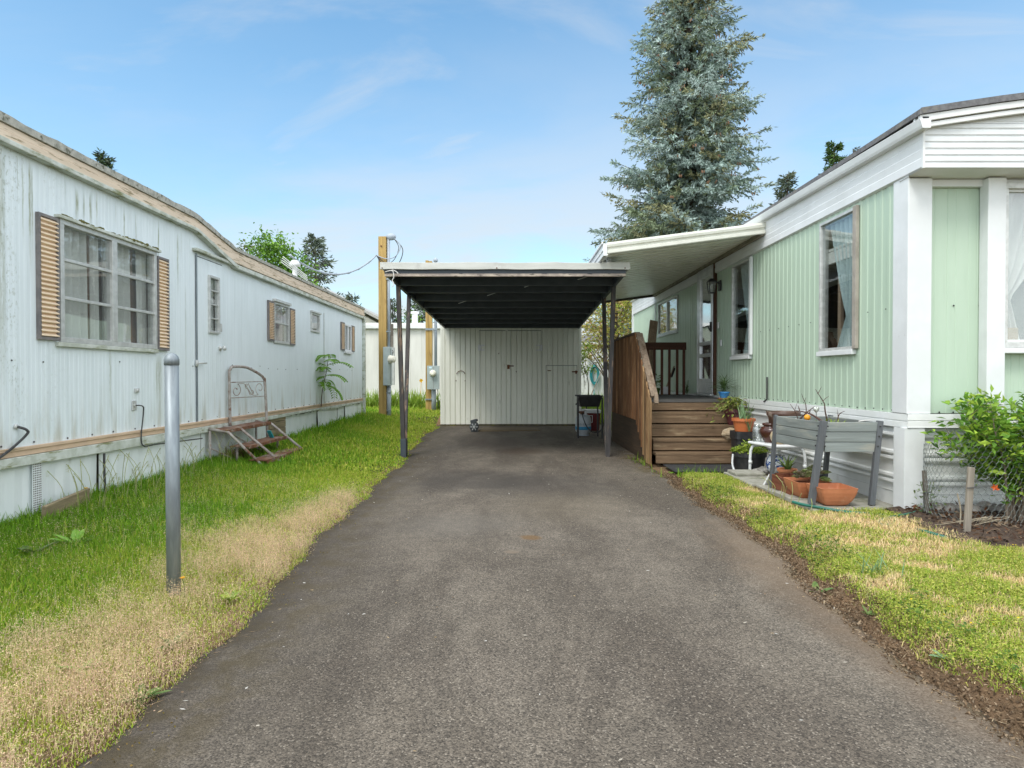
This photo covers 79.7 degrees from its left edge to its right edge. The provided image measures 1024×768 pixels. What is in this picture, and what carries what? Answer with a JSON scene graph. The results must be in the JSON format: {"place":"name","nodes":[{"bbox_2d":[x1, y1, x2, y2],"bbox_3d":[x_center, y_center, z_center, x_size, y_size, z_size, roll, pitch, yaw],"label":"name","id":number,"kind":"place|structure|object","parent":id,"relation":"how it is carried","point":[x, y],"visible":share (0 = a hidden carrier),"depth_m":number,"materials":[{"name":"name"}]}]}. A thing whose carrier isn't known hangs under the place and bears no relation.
{"place":"outdoors","nodes":[
{"label":"outdoors","id":0,"kind":"place"},
{"bbox_2d":[282,281,391,322],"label":"house","id":1,"kind":"structure","parent":0,"point":[370,316],"depth_m":30.10,"materials":[{"name":"beige"}]},
{"bbox_2d":[470,419,478,431],"bbox_3d":[-0.811,0.887,13.187,0.194,0.281,0.250,0,1,0],"label":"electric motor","id":2,"kind":"object","parent":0,"point":[474,425],"visible":0.98,"depth_m":13.09,"materials":[{"name":"metal"}]},
{"bbox_2d":[0,404,1023,767],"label":"ground","id":3,"kind":"structure","parent":0,"point":[662,469],"depth_m":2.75,"materials":[{"name":"green plant"}]},
{"bbox_2d":[17,541,58,553],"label":"weed","id":4,"kind":"object","parent":3,"relation":"on","point":[25,549],"visible":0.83,"depth_m":3.81,"materials":[{"name":"green plant"}]},
{"bbox_2d":[41,488,89,518],"bbox_3d":[-3.460,0.952,4.765,0.048,0.200,0.543,0,1,-4],"label":"board","id":5,"kind":"object","parent":3,"relation":"on","point":[61,503],"visible":0.48,"depth_m":4.71,"materials":[{"name":"beige wood"}]},
{"bbox_2d":[46,528,94,545],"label":"weed","id":6,"kind":"object","parent":3,"relation":"on","point":[75,533],"visible":0.9,"depth_m":4.04,"materials":[{"name":"green plant"}]},
{"bbox_2d":[91,147,116,170],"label":"conifer tree","id":7,"kind":"object","parent":3,"relation":"on","point":[105,161],"visible":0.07,"depth_m":25.72,"materials":[{"name":"green plant"}]},
{"bbox_2d":[112,685,171,706],"bbox_3d":[-1.370,1.148,2.264,0.151,0.034,0.173,0,1,21],"label":"weed","id":8,"kind":"object","parent":3,"relation":"on","point":[153,691],"visible":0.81,"depth_m":2.28,"materials":[{"name":"green plant"}]},
{"bbox_2d":[157,631,184,649],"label":"weed","id":9,"kind":"object","parent":3,"relation":"on","point":[178,636],"visible":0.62,"depth_m":2.68,"materials":[{"name":"green plant"}]},
{"bbox_2d":[164,353,180,597],"bbox_3d":[-1.833,0.521,3.311,0.076,1.377,0.075,0,1,0],"label":"metal post","id":10,"kind":"object","parent":3,"relation":"on","point":[172,464],"visible":0.95,"depth_m":3.28,"materials":[{"name":"metal"}]},
{"bbox_2d":[0,111,365,522],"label":"mobile home","id":11,"kind":"object","parent":3,"relation":"on","point":[116,288],"visible":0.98,"depth_m":5.76,"materials":[{"name":"white metal"}]},
{"bbox_2d":[54,213,160,352],"bbox_3d":[-3.634,-0.813,5.522,0.192,1.115,1.397,0,1,0],"label":"window","id":12,"kind":"structure","parent":11,"relation":"in","point":[79,275],"depth_m":5.48,"materials":[{"name":"metal"}]},
{"bbox_2d":[195,253,226,421],"bbox_3d":[-3.583,-0.520,7.282,0.135,1.942,0.679,0,1,0],"label":"door","id":13,"kind":"structure","parent":11,"relation":"in","point":[210,348],"depth_m":7.24,"materials":[{"name":"white metal"}]},
{"bbox_2d":[272,298,291,344],"bbox_3d":[-3.620,-0.959,9.552,0.140,0.665,0.676,0,1,0],"label":"window","id":14,"kind":"structure","parent":11,"relation":"in","point":[279,304],"depth_m":9.72,"materials":[{"name":"metal"}]},
{"bbox_2d":[310,310,321,332],"bbox_3d":[-3.630,-1.131,11.188,0.160,0.376,0.528,0,1,0],"label":"window","id":15,"kind":"structure","parent":11,"relation":"in","point":[312,312],"depth_m":11.27,"materials":[{"name":"metal"}]},
{"bbox_2d":[344,324,352,353],"bbox_3d":[-3.600,-0.978,13.407,0.100,0.634,0.581,0,1,0],"label":"window","id":16,"kind":"structure","parent":11,"relation":"in","point":[348,328],"depth_m":13.40,"materials":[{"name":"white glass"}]},
{"bbox_2d":[0,467,373,767],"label":"dry grass","id":17,"kind":"structure","parent":3,"relation":"on","point":[266,542],"depth_m":2.67,"materials":[{"name":"beige plant"}]},
{"bbox_2d":[219,588,243,600],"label":"weed","id":18,"kind":"object","parent":3,"relation":"on","point":[229,598],"visible":0.92,"depth_m":3.23,"materials":[{"name":"green plant"}]},
{"bbox_2d":[217,440,261,461],"bbox_3d":[-3.424,0.896,7.618,0.792,0.476,1.016,0,1,-31],"label":"dry grass clump","id":19,"kind":"object","parent":3,"relation":"on","point":[234,452],"visible":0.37,"depth_m":7.58,"materials":[{"name":"green plant"}]},
{"bbox_2d":[237,237,266,261],"bbox_3d":[-9.898,-2.283,22.982,2.912,6.218,3.160,0,1,21],"label":"leafy tree","id":20,"kind":"object","parent":3,"relation":"on","point":[246,250],"visible":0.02,"depth_m":22.82,"materials":[{"name":"green plant"}]},
{"bbox_2d":[208,365,301,463],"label":"metal steps","id":21,"kind":"structure","parent":3,"relation":"on","point":[269,438],"depth_m":7.78,"materials":[{"name":"metal"}]},
{"bbox_2d":[237,222,326,314],"bbox_3d":[-8.386,-2.424,21.935,4.254,6.524,4.137,0,1,0],"label":"leafy tree","id":22,"kind":"object","parent":3,"relation":"on","point":[271,249],"visible":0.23,"depth_m":21.52,"materials":[{"name":"green plant"}]},
{"bbox_2d":[298,232,347,315],"bbox_3d":[-8.012,-2.668,24.780,4.161,6.937,4.431,0,1,19],"label":"conifer tree","id":23,"kind":"object","parent":3,"relation":"on","point":[314,241],"visible":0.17,"depth_m":24.88,"materials":[{"name":"green plant"}]},
{"bbox_2d":[315,354,352,405],"bbox_3d":[-3.417,-0.077,11.547,0.816,0.984,0.859,1,1,38],"label":"sapling","id":24,"kind":"object","parent":3,"relation":"on","point":[321,368],"visible":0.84,"depth_m":11.43,"materials":[{"name":"green plant"}]},
{"bbox_2d":[345,292,365,312],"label":"conifer tree","id":25,"kind":"object","parent":3,"relation":"on","point":[348,295],"visible":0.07,"depth_m":26.89,"materials":[{"name":"green plant"}]},
{"bbox_2d":[366,388,378,406],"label":"iris clump","id":26,"kind":"object","parent":3,"relation":"on","point":[368,402],"visible":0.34,"depth_m":19.43,"materials":[{"name":"green plant"}]},
{"bbox_2d":[366,388,392,406],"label":"iris clump","id":27,"kind":"object","parent":3,"relation":"on","point":[377,399],"visible":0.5,"depth_m":19.49,"materials":[{"name":"green plant"}]},
{"bbox_2d":[377,233,402,414],"bbox_3d":[-3.042,-1.388,15.195,0.625,4.707,0.327,0,1,22],"label":"utility pole","id":28,"kind":"object","parent":3,"relation":"on","point":[387,359],"visible":0.82,"depth_m":15.19,"materials":[{"name":"brown wood"}]},
{"bbox_2d":[289,254,376,275],"bbox_3d":[-3.824,-2.755,13.527,0.037,0.849,3.462,0,1,16],"label":"service cable","id":29,"kind":"object","parent":28,"relation":"attached to","point":[338,274],"visible":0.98,"depth_m":13.36,"materials":[{"name":"black rubber"}]},
{"bbox_2d":[390,300,394,384],"bbox_3d":[-4.034,-0.971,20.417,0.270,3.645,0.265,0,1,0],"label":"old pole","id":30,"kind":"object","parent":3,"relation":"on","point":[393,354],"visible":0.21,"depth_m":20.35,"materials":[{"name":"grey wood"}]},
{"bbox_2d":[390,298,396,322],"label":"conifer tree","id":31,"kind":"object","parent":3,"relation":"on","point":[393,307],"visible":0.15,"depth_m":29.88,"materials":[{"name":"green plant"}]},
{"bbox_2d":[366,311,439,402],"bbox_3d":[-3.800,-1.111,24.758,11.600,3.618,3.860,0,1,0],"label":"mobile home","id":32,"kind":"object","parent":3,"relation":"on","point":[417,364],"visible":0.23,"depth_m":22.99,"materials":[{"name":"white metal"}]},
{"bbox_2d":[396,389,421,406],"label":"iris clump","id":33,"kind":"object","parent":3,"relation":"on","point":[409,401],"visible":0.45,"depth_m":19.52,"materials":[{"name":"green plant"}]},
{"bbox_2d":[405,300,433,322],"bbox_3d":[-4.646,-2.062,31.221,2.685,5.568,3.377,0,1,-26],"label":"conifer tree","id":34,"kind":"object","parent":3,"relation":"on","point":[419,308],"visible":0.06,"depth_m":30.70,"materials":[{"name":"green plant"}]},
{"bbox_2d":[408,379,438,407],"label":"iris clump","id":35,"kind":"object","parent":3,"relation":"on","point":[415,402],"visible":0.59,"depth_m":19.33,"materials":[{"name":"green plant"}]},
{"bbox_2d":[45,430,811,515],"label":"tall grass stems","id":36,"kind":"object","parent":3,"relation":"on","point":[151,472],"visible":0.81,"depth_m":5.38,"materials":[{"name":"green plant"}]},
{"bbox_2d":[425,258,439,409],"bbox_3d":[-2.343,-1.445,18.224,0.494,4.646,0.490,0,1,0],"label":"utility pole","id":37,"kind":"object","parent":3,"relation":"on","point":[432,378],"visible":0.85,"depth_m":18.30,"materials":[{"name":"brown wood"}]},
{"bbox_2d":[581,339,596,408],"bbox_3d":[2.026,-0.186,17.175,0.654,2.161,0.691,0,1,-31],"label":"shrub","id":38,"kind":"object","parent":3,"relation":"on","point":[584,356],"visible":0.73,"depth_m":17.13,"materials":[{"name":"green plant"}]},
{"bbox_2d":[581,335,623,395],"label":"outbuilding","id":39,"kind":"structure","parent":3,"relation":"on","point":[599,386],"depth_m":20.59,"materials":[{"name":"white paint"}]},
{"bbox_2d":[590,362,599,394],"bbox_3d":[2.752,-0.016,20.495,0.336,1.435,0.135,0,1,0],"label":"hose","id":40,"kind":"object","parent":39,"relation":"hanging from","point":[591,378],"visible":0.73,"depth_m":20.44,"materials":[{"name":"teal rubber"}]},
{"bbox_2d":[581,300,631,374],"bbox_3d":[3.010,-1.361,18.016,3.821,4.492,3.335,0,1,-21],"label":"tree","id":41,"kind":"object","parent":3,"relation":"on","point":[622,305],"visible":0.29,"depth_m":17.85,"materials":[{"name":"green plant"}]},
{"bbox_2d":[648,320,657,371],"bbox_3d":[2.715,-0.542,12.044,0.160,1.496,0.853,0,1,23],"label":"board","id":42,"kind":"object","parent":3,"relation":"on","point":[652,332],"visible":0.46,"depth_m":12.22,"materials":[{"name":"brown wood"}]},
{"bbox_2d":[585,408,721,476],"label":"back lawn grass","id":43,"kind":"structure","parent":3,"relation":"on","point":[678,471],"depth_m":7.41,"materials":[{"name":"green plant"}]},
{"bbox_2d":[582,0,779,334],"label":"spruce tree","id":44,"kind":"object","parent":3,"relation":"on","point":[688,182],"visible":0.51,"depth_m":28.43,"materials":[{"name":"green plant"}]},
{"bbox_2d":[663,464,734,472],"bbox_3d":[2.490,1.063,7.734,1.020,0.015,0.600,0,1,0],"label":"door mat","id":45,"kind":"object","parent":3,"relation":"on","point":[696,467],"depth_m":7.75,"materials":[{"name":"rubber"}]},
{"bbox_2d":[730,430,757,465],"bbox_3d":[2.970,0.839,7.871,0.290,0.470,0.290,0,1,0],"label":"nursery pot","id":46,"kind":"object","parent":45,"relation":"on","point":[737,437],"visible":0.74,"depth_m":7.74,"materials":[{"name":"black plastic"}]},
{"bbox_2d":[731,403,755,431],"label":"potted plant","id":47,"kind":"object","parent":46,"relation":"on","point":[742,422],"visible":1,"depth_m":7.79,"materials":[{"name":"orange plant"}]},
{"bbox_2d":[724,469,766,478],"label":"paving slab","id":48,"kind":"structure","parent":3,"relation":"on","point":[742,473],"depth_m":6.78,"materials":[{"name":"concrete"}]},
{"bbox_2d":[729,439,770,468],"bbox_3d":[2.825,0.863,7.282,0.475,0.430,0.485,0,1,0],"label":"potted plant","id":49,"kind":"object","parent":3,"relation":"on","point":[740,456],"visible":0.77,"depth_m":7.17,"materials":[{"name":"green plant"}]},
{"bbox_2d":[736,478,765,485],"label":"paving slab","id":50,"kind":"structure","parent":3,"relation":"on","point":[753,481],"depth_m":6.51,"materials":[{"name":"concrete"}]},
{"bbox_2d":[752,466,769,474],"bbox_3d":[2.882,0.999,7.029,0.294,0.110,0.176,0,1,0],"label":"rubble","id":51,"kind":"object","parent":3,"relation":"on","point":[763,469],"visible":0.51,"depth_m":6.99,"materials":[{"name":"stone"}]},
{"bbox_2d":[756,484,778,493],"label":"paving slab","id":52,"kind":"structure","parent":3,"relation":"on","point":[763,487],"depth_m":6.12,"materials":[{"name":"concrete"}]},
{"bbox_2d":[769,473,810,494],"bbox_3d":[2.683,0.961,5.912,0.215,0.135,0.460,0,1,0],"label":"terracotta pot","id":53,"kind":"object","parent":52,"relation":"on","point":[776,482],"visible":0.51,"depth_m":5.93,"materials":[{"name":"orange ceramic"}]},
{"bbox_2d":[766,454,786,472],"bbox_3d":[2.981,0.908,6.912,0.230,0.215,0.230,0,1,0],"label":"ceramic pot","id":54,"kind":"object","parent":3,"relation":"on","point":[777,460],"visible":0.45,"depth_m":6.83,"materials":[{"name":"blue ceramic"}]},
{"bbox_2d":[748,441,806,468],"bbox_3d":[2.969,0.842,6.880,0.389,0.368,0.536,0,1,-16],"label":"bath bench","id":55,"kind":"object","parent":3,"relation":"on","point":[779,447],"visible":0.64,"depth_m":6.70,"materials":[{"name":"white plastic"}]},
{"bbox_2d":[759,422,772,442],"bbox_3d":[2.913,0.547,6.907,0.240,0.220,0.238,0,1,0],"label":"crock","id":56,"kind":"object","parent":55,"relation":"on","point":[765,429],"visible":0.55,"depth_m":6.85,"materials":[{"name":"brown ceramic"}]},
{"bbox_2d":[766,411,800,427],"bbox_3d":[3.027,0.482,6.846,0.356,0.352,0.356,0,1,0],"label":"urn","id":57,"kind":"object","parent":55,"relation":"on","point":[770,414],"visible":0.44,"depth_m":6.75,"materials":[{"name":"brown ceramic"}]},
{"bbox_2d":[768,171,798,204],"bbox_3d":[12.145,-4.313,26.898,3.180,10.174,2.897,0,1,-34],"label":"conifer tree","id":58,"kind":"object","parent":3,"relation":"on","point":[785,188],"visible":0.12,"depth_m":26.81,"materials":[{"name":"green plant"}]},
{"bbox_2d":[777,455,797,473],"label":"potted plant","id":59,"kind":"object","parent":3,"relation":"on","point":[787,466],"visible":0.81,"depth_m":6.44,"materials":[{"name":"green plant"}]},
{"bbox_2d":[773,491,807,502],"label":"paving slab","id":60,"kind":"structure","parent":3,"relation":"on","point":[786,497],"depth_m":5.61,"materials":[{"name":"concrete"}]},
{"bbox_2d":[783,465,831,497],"bbox_3d":[2.748,0.885,5.596,0.408,0.293,0.343,0,1,0],"label":"potted plant","id":61,"kind":"object","parent":60,"relation":"on","point":[801,474],"visible":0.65,"depth_m":5.57,"materials":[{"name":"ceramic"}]},
{"bbox_2d":[588,92,1023,508],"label":"mobile home","id":62,"kind":"object","parent":3,"relation":"on","point":[880,277],"visible":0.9,"depth_m":5.47,"materials":[{"name":"green metal"}]},
{"bbox_2d":[657,295,677,337],"bbox_3d":[3.330,-1.394,12.879,0.200,0.749,1.596,0,1,0],"label":"window","id":63,"kind":"structure","parent":62,"relation":"in","point":[671,307],"depth_m":12.93,"materials":[{"name":"metal"}]},
{"bbox_2d":[698,267,712,393],"bbox_3d":[3.229,-0.873,10.267,0.122,2.045,0.782,0,1,0],"label":"storm door","id":64,"kind":"structure","parent":62,"relation":"in","point":[705,300],"depth_m":10.32,"materials":[{"name":"metal"}]},
{"bbox_2d":[729,256,752,359],"bbox_3d":[3.305,-1.044,8.713,0.150,1.388,0.788,0,1,0],"label":"window","id":65,"kind":"structure","parent":62,"relation":"in","point":[746,265],"depth_m":8.80,"materials":[{"name":"metal"}]},
{"bbox_2d":[816,205,858,356],"bbox_3d":[3.325,-0.989,6.142,0.190,1.402,0.735,0,1,0],"label":"window","id":66,"kind":"structure","parent":62,"relation":"in","point":[845,233],"depth_m":6.19,"materials":[{"name":"metal"}]},
{"bbox_2d":[1005,182,1023,353],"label":"window","id":67,"kind":"structure","parent":62,"relation":"in","point":[1014,291],"depth_m":5.17,"materials":[{"name":"metal"}]},
{"bbox_2d":[809,581,833,595],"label":"weed","id":68,"kind":"object","parent":3,"relation":"on","point":[814,583],"visible":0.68,"depth_m":3.46,"materials":[{"name":"green plant"}]},
{"bbox_2d":[792,500,856,511],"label":"paving slab","id":69,"kind":"structure","parent":3,"relation":"on","point":[820,504],"depth_m":5.21,"materials":[{"name":"concrete"}]},
{"bbox_2d":[806,483,857,505],"bbox_3d":[2.765,0.958,5.312,0.312,0.154,0.312,0,1,0],"label":"terracotta bowl","id":70,"kind":"object","parent":69,"relation":"on","point":[834,494],"visible":0.91,"depth_m":5.19,"materials":[{"name":"orange ceramic"}]},
{"bbox_2d":[769,415,883,505],"bbox_3d":[2.868,0.671,5.671,0.629,0.727,0.895,0,1,0],"label":"raised planter","id":71,"kind":"object","parent":3,"relation":"on","point":[820,437],"visible":0.99,"depth_m":5.26,"materials":[{"name":"grey wood"}]},
{"bbox_2d":[820,140,847,173],"bbox_3d":[13.067,-4.559,24.872,2.920,10.714,2.818,0,1,15],"label":"conifer tree","id":72,"kind":"object","parent":3,"relation":"on","point":[833,158],"visible":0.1,"depth_m":24.82,"materials":[{"name":"green plant"}]},
{"bbox_2d":[679,471,1023,699],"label":"clover turf","id":73,"kind":"structure","parent":3,"relation":"on","point":[732,485],"depth_m":3.52,"materials":[{"name":"green plant"}]},
{"bbox_2d":[853,493,877,499],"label":"paving slab","id":74,"kind":"structure","parent":3,"relation":"on","point":[858,496],"depth_m":5.60,"materials":[{"name":"concrete"}]},
{"bbox_2d":[848,500,892,510],"bbox_3d":[3.099,1.078,5.293,0.387,0.075,0.394,0,1,0],"label":"paving slab","id":75,"kind":"object","parent":3,"relation":"on","point":[856,504],"depth_m":5.30,"materials":[{"name":"concrete"}]},
{"bbox_2d":[792,501,954,524],"bbox_3d":[2.969,1.038,4.831,1.314,0.057,0.621,0,1,15],"label":"garden hose","id":76,"kind":"object","parent":3,"relation":"on","point":[814,506],"visible":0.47,"depth_m":5.05,"materials":[{"name":"green rubber"}]},
{"bbox_2d":[855,549,904,576],"bbox_3d":[2.080,1.011,3.545,0.277,0.171,0.300,0,1,0],"label":"weed","id":77,"kind":"object","parent":3,"relation":"on","point":[872,568],"visible":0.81,"depth_m":3.52,"materials":[{"name":"green plant"}]},
{"bbox_2d":[922,470,931,512],"bbox_3d":[3.307,0.885,4.885,0.098,0.394,0.056,0,1,0],"label":"stake","id":78,"kind":"object","parent":3,"relation":"on","point":[925,489],"visible":0.55,"depth_m":4.87,"materials":[{"name":"grey wood"}]},
{"bbox_2d":[915,528,947,538],"bbox_3d":[2.942,1.051,4.320,0.079,0.047,0.302,0,1,-9],"label":"garden hose","id":79,"kind":"object","parent":3,"relation":"on","point":[941,535],"visible":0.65,"depth_m":4.26,"materials":[{"name":"green rubber"}]},
{"bbox_2d":[884,506,1023,545],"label":"flower bed soil","id":80,"kind":"structure","parent":3,"relation":"on","point":[1018,541],"depth_m":4.41,"materials":[{"name":"brown soil"}]},
{"bbox_2d":[911,481,947,512],"bbox_3d":[3.330,0.910,4.924,0.261,0.262,0.211,0,1,-31],"label":"weed","id":81,"kind":"object","parent":80,"relation":"on","point":[914,491],"visible":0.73,"depth_m":4.91,"materials":[{"name":"green plant"}]},
{"bbox_2d":[963,467,976,531],"bbox_3d":[3.223,0.836,4.304,0.125,0.506,0.048,0,1,-14],"label":"stake","id":82,"kind":"object","parent":80,"relation":"on","point":[969,493],"visible":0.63,"depth_m":4.30,"materials":[{"name":"grey wood"}]},
{"bbox_2d":[934,516,1008,526],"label":"dry stalks","id":83,"kind":"object","parent":80,"relation":"on","point":[983,520],"visible":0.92,"depth_m":4.49,"materials":[{"name":"plant"}]},
{"bbox_2d":[920,385,1023,523],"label":"bush","id":84,"kind":"object","parent":80,"relation":"on","point":[1000,427],"visible":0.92,"depth_m":4.60,"materials":[{"name":"green plant"}]},
{"bbox_2d":[923,440,1023,525],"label":"wire cage","id":85,"kind":"object","parent":80,"relation":"on","point":[962,483],"visible":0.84,"depth_m":4.58,"materials":[{"name":"metal"}]},
{"bbox_2d":[975,501,991,508],"bbox_3d":[3.878,1.007,5.047,0.140,0.083,0.112,-12,-12,-9],"label":"river stone","id":86,"kind":"object","parent":80,"relation":"on","point":[981,503],"visible":0.45,"depth_m":5.02,"materials":[{"name":"grey stone"}]},
{"bbox_2d":[988,505,1003,512],"bbox_3d":[3.880,1.009,4.920,0.143,0.076,0.102,2,14,-43],"label":"river stone","id":87,"kind":"object","parent":80,"relation":"on","point":[993,507],"visible":0.6,"depth_m":4.89,"materials":[{"name":"grey stone"}]},
{"bbox_2d":[896,501,1023,542],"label":"bark chips","id":88,"kind":"object","parent":3,"relation":"on","point":[999,535],"visible":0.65,"depth_m":4.51,"materials":[{"name":"brown wood"}]},
{"bbox_2d":[0,0,1023,334],"label":"sky","id":89,"kind":"structure","parent":0,"point":[457,130],"materials":[{"name":"blue"}]},
{"bbox_2d":[76,425,1023,767],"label":"driveway","id":90,"kind":"structure","parent":0,"point":[658,645],"depth_m":2.63,"materials":[{"name":"grey asphalt"}]},
{"bbox_2d":[61,426,663,767],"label":"moss","id":91,"kind":"object","parent":90,"relation":"on","point":[270,626],"visible":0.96,"depth_m":2.31,"materials":[{"name":"green plant"}]},
{"bbox_2d":[380,262,629,457],"bbox_3d":[-0.048,-0.294,11.574,3.440,2.762,6.707,0,1,0],"label":"carport","id":92,"kind":"object","parent":90,"relation":"on","point":[509,295],"visible":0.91,"depth_m":9.58,"materials":[{"name":"black paint"}]},
{"bbox_2d":[479,427,539,431],"bbox_3d":[-0.052,1.000,13.463,1.327,0.048,0.600,0,1,0],"label":"plank","id":93,"kind":"object","parent":90,"relation":"on","point":[492,429],"visible":1,"depth_m":13.28,"materials":[{"name":"grey wood"}]},
{"bbox_2d":[440,325,580,425],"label":"shed","id":94,"kind":"structure","parent":90,"relation":"on","point":[510,376],"depth_m":14.70,"materials":[{"name":"grey metal"}]},
{"bbox_2d":[478,331,509,423],"bbox_3d":[-0.428,-0.155,14.709,0.773,2.233,0.060,0,1,0],"label":"door","id":95,"kind":"structure","parent":94,"relation":"in","point":[494,375],"depth_m":14.70,"materials":[{"name":"white metal"}]},
{"bbox_2d":[511,331,542,423],"bbox_3d":[0.348,-0.155,14.709,0.767,2.233,0.060,0,1,0],"label":"door","id":96,"kind":"structure","parent":94,"relation":"in","point":[526,347],"depth_m":14.70,"materials":[{"name":"white metal"}]},
{"bbox_2d":[546,366,577,423],"bbox_3d":[1.197,0.262,14.712,0.754,1.398,0.065,0,1,0],"label":"hatch door","id":97,"kind":"structure","parent":94,"relation":"in","point":[561,381],"depth_m":14.71,"materials":[{"name":"metal"}]},
{"bbox_2d":[157,444,956,760],"bbox_3d":[0.124,1.073,7.873,3.273,0.025,12.294,0,1,0],"label":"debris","id":98,"kind":"object","parent":90,"relation":"on","point":[485,640],"visible":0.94,"depth_m":2.94,"materials":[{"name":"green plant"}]},
{"bbox_2d":[575,409,590,435],"bbox_3d":[1.435,0.783,12.360,0.318,0.533,0.319,0,1,0],"label":"propane tank","id":99,"kind":"object","parent":90,"relation":"on","point":[584,430],"visible":0.75,"depth_m":12.24,"materials":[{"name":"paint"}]},
{"bbox_2d":[575,395,602,437],"bbox_3d":[1.481,0.628,11.959,0.539,0.828,0.440,0,1,0],"label":"grill","id":100,"kind":"object","parent":90,"relation":"on","point":[589,400],"visible":1,"depth_m":11.77,"materials":[{"name":"black paint"}]},
{"bbox_2d":[612,332,735,465],"bbox_3d":[2.515,0.151,9.766,1.410,1.860,3.429,0,1,0],"label":"porch","id":101,"kind":"object","parent":90,"relation":"on","point":[649,422],"visible":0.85,"depth_m":8.79,"materials":[{"name":"brown wood"}]},
{"bbox_2d":[663,366,674,393],"bbox_3d":[3.007,-0.080,11.636,0.187,0.537,0.594,1,1,43],"label":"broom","id":102,"kind":"object","parent":101,"relation":"on","point":[665,390],"visible":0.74,"depth_m":11.54,"materials":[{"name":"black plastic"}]},
{"bbox_2d":[710,372,742,398],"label":"potted plant","id":103,"kind":"object","parent":101,"relation":"on","point":[724,387],"visible":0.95,"depth_m":8.85,"materials":[{"name":"green plant"}]},
{"bbox_2d":[721,428,734,439],"bbox_3d":[2.925,0.667,8.250,0.219,0.164,0.133,0,1,0],"label":"rock","id":104,"kind":"object","parent":101,"relation":"on","point":[726,432],"visible":0.73,"depth_m":8.22,"materials":[{"name":"beige stone"}]},
{"bbox_2d":[706,395,753,431],"bbox_3d":[3.063,0.386,8.501,0.898,0.479,0.705,-1,1,-36],"label":"potted plant","id":105,"kind":"object","parent":101,"relation":"on","point":[730,413],"visible":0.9,"depth_m":8.44,"materials":[{"name":"green plant"}]},
{"bbox_2d":[586,409,600,430],"bbox_3d":[1.725,0.786,13.461,0.414,0.460,0.324,0,1,0],"label":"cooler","id":106,"kind":"object","parent":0,"point":[592,413],"visible":0.34,"depth_m":13.32,"materials":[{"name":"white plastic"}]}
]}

